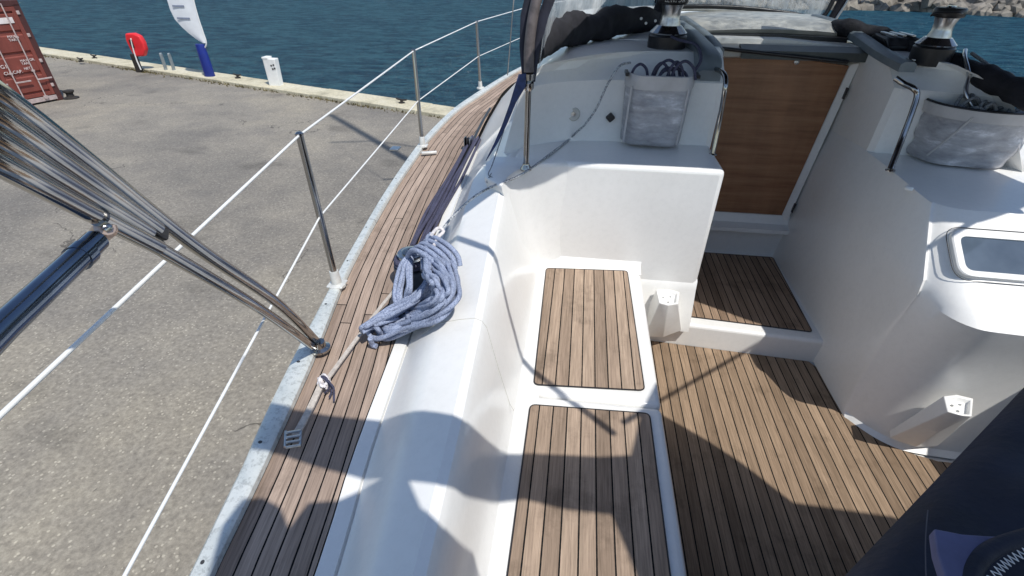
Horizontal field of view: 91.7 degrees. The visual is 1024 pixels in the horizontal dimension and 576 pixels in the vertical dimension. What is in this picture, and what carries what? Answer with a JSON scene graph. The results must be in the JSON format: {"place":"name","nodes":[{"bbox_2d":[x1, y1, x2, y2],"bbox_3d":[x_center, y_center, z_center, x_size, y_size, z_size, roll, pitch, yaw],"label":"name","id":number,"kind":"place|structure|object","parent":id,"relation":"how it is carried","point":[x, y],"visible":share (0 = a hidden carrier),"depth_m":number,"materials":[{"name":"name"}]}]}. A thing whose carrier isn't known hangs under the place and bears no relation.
{"place":"outdoors","nodes":[
{"label":"outdoors","id":0,"kind":"place"},
{"bbox_2d":[0,56,441,575],"bbox_3d":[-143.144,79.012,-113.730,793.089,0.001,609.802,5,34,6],"label":"quay pavement","id":1,"kind":"structure","parent":0,"point":[102,426],"depth_m":6.15,"materials":[{"name":"concrete"}]},
{"bbox_2d":[0,0,63,103],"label":"shipping container","id":2,"kind":"object","parent":1,"relation":"on","point":[25,73],"visible":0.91,"depth_m":13.81,"materials":[{"name":"metal"}]},
{"bbox_2d":[0,3,54,99],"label":"door","id":3,"kind":"structure","parent":2,"relation":"in","point":[33,82],"depth_m":13.78,"materials":[{"name":"metal"}]},
{"bbox_2d":[62,89,79,99],"bbox_3d":[-13.295,-5.830,14.937,0.400,0.250,0.394,5,34,6],"label":"mooring bollard","id":4,"kind":"object","parent":1,"relation":"on","point":[70,95],"visible":1,"depth_m":14.88,"materials":[{"name":"metal"}]},
{"bbox_2d":[125,33,147,71],"bbox_3d":[-13.479,-8.501,17.978,0.702,1.305,0.252,5,34,6],"label":"lifebuoy station","id":5,"kind":"object","parent":1,"relation":"on","point":[137,44],"visible":1,"depth_m":17.81,"materials":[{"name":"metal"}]},
{"bbox_2d":[43,55,440,118],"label":"weeds","id":6,"kind":"object","parent":1,"relation":"on","point":[265,90],"visible":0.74,"depth_m":16.31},
{"bbox_2d":[17,0,1023,108],"bbox_3d":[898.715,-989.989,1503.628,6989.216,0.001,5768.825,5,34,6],"label":"sea water","id":7,"kind":"structure","parent":0,"point":[350,45],"depth_m":37.86,"materials":[{"name":"blue liquid"}]},
{"bbox_2d":[0,0,1023,575],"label":"sailing yacht","id":8,"kind":"object","parent":7,"relation":"in","point":[622,358],"visible":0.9,"depth_m":2.07,"materials":[{"name":"white plastic"}]},
{"bbox_2d":[0,80,330,355],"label":"folded frame","id":9,"kind":"object","parent":8,"relation":"on","point":[45,157],"visible":1,"depth_m":0.61,"materials":[{"name":"metal"}]},
{"bbox_2d":[284,290,392,448],"bbox_3d":[-0.527,0.206,1.555,0.096,0.084,0.685,7,34,10],"label":"lashing strap","id":10,"kind":"object","parent":8,"relation":"attached to","point":[296,432],"visible":0.98,"depth_m":1.45,"materials":[{"name":"white fabric"}]},
{"bbox_2d":[359,226,461,348],"bbox_3d":[-0.304,-0.026,1.739,0.361,0.280,0.538,5,34,6],"label":"rope coil","id":11,"kind":"object","parent":8,"relation":"on","point":[435,297],"visible":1,"depth_m":1.62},
{"bbox_2d":[409,135,480,245],"bbox_3d":[-0.341,-0.612,2.825,0.110,0.039,1.595,4,34,4],"label":"deck line bundle","id":12,"kind":"object","parent":8,"relation":"on","point":[438,205],"visible":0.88,"depth_m":2.62,"materials":[{"name":"blue fabric"}]},
{"bbox_2d":[436,62,630,235],"bbox_3d":[0.058,-0.664,2.186,0.215,0.506,1.217,29,43,35],"label":"flecked rope","id":13,"kind":"object","parent":8,"relation":"on","point":[537,163],"visible":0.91,"depth_m":2.30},
{"bbox_2d":[621,69,700,146],"bbox_3d":[0.700,-0.864,2.409,0.340,0.331,0.133,5,34,6],"label":"rope bag","id":14,"kind":"object","parent":8,"relation":"on","point":[654,110],"visible":0.95,"depth_m":2.36,"materials":[{"name":"grey fabric"}]},
{"bbox_2d":[631,35,702,80],"bbox_3d":[0.773,-1.079,2.342,0.273,0.150,0.345,29,43,36],"label":"coiled line","id":15,"kind":"object","parent":14,"relation":"in","point":[672,69],"visible":0.88,"depth_m":2.30,"materials":[{"name":"grey fabric"}]},
{"bbox_2d":[519,0,1023,171],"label":"sprayhood","id":16,"kind":"object","parent":8,"relation":"attached to","point":[545,31],"visible":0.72,"depth_m":2.43,"materials":[{"name":"fabric"}]},
{"bbox_2d":[486,73,525,182],"bbox_3d":[-0.036,-0.668,2.093,0.190,0.430,0.059,-18,38,-26],"label":"sprayhood strap","id":17,"kind":"object","parent":16,"relation":"hanging from","point":[520,86],"visible":0.91,"depth_m":2.06,"materials":[{"name":"blue fabric"}]},
{"bbox_2d":[539,0,655,64],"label":"side window","id":18,"kind":"structure","parent":16,"relation":"in","point":[587,6],"depth_m":2.55,"materials":[{"name":"clear plastic"}]},
{"bbox_2d":[829,0,845,17],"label":"window frame","id":19,"kind":"structure","parent":16,"relation":"in","point":[839,4],"depth_m":3.25,"materials":[{"name":"black metal"}]},
{"bbox_2d":[710,58,848,214],"bbox_3d":[1.447,-0.885,2.961,0.750,0.982,0.030,5,34,6],"label":"washboard","id":20,"kind":"object","parent":8,"relation":"on","point":[775,112],"visible":0.77,"depth_m":2.91,"materials":[{"name":"brown wood"}]},
{"bbox_2d":[845,388,1023,575],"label":"navy canvas cover","id":21,"kind":"object","parent":8,"relation":"on","point":[963,515],"visible":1,"depth_m":0.86,"materials":[{"name":"blue fabric"}]},
{"bbox_2d":[906,98,1023,168],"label":"rope bag","id":22,"kind":"object","parent":8,"relation":"on","point":[949,134],"visible":1,"depth_m":2.22,"materials":[{"name":"grey fabric"}]},
{"bbox_2d":[954,48,1023,112],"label":"coiled line","id":23,"kind":"object","parent":22,"relation":"in","point":[973,101],"visible":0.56,"depth_m":2.20,"materials":[{"name":"grey fabric"}]},
{"bbox_2d":[688,0,1023,17],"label":"breakwater","id":24,"kind":"object","parent":7,"relation":"in","point":[1007,8],"visible":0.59,"depth_m":60.36,"materials":[{"name":"stone"}]},
{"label":"quay wall","id":25,"kind":"object","parent":7,"relation":"in","visible":0},
{"bbox_2d":[39,47,454,117],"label":"quay kerb","id":26,"kind":"structure","parent":25,"relation":"on","point":[427,109],"depth_m":16.25,"materials":[{"name":"beige concrete"}]},
{"bbox_2d":[159,53,175,69],"bbox_3d":[-12.526,-7.727,18.387,0.390,1.782,0.134,5,34,6],"label":"quay ladder","id":27,"kind":"object","parent":26,"relation":"attached to","point":[164,63],"visible":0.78,"depth_m":18.02,"materials":[{"name":"metal"}]},
{"bbox_2d":[167,0,214,76],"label":"feather flag","id":28,"kind":"object","parent":26,"relation":"on","point":[185,15],"visible":0.89,"depth_m":16.49,"materials":[{"name":"white fabric"}]},
{"bbox_2d":[261,56,282,85],"bbox_3d":[-7.748,-7.000,16.144,0.412,0.950,0.290,5,34,6],"label":"quay post","id":29,"kind":"object","parent":26,"relation":"on","point":[272,70],"visible":0.95,"depth_m":16.02,"materials":[{"name":"white plastic"}]},
{"bbox_2d":[396,97,406,103],"bbox_3d":[-3.207,-5.432,14.424,0.360,0.155,0.176,5,34,6],"label":"mooring cleat","id":30,"kind":"object","parent":26,"relation":"on","point":[401,101],"visible":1,"depth_m":14.39,"materials":[{"name":"metal"}]}
]}

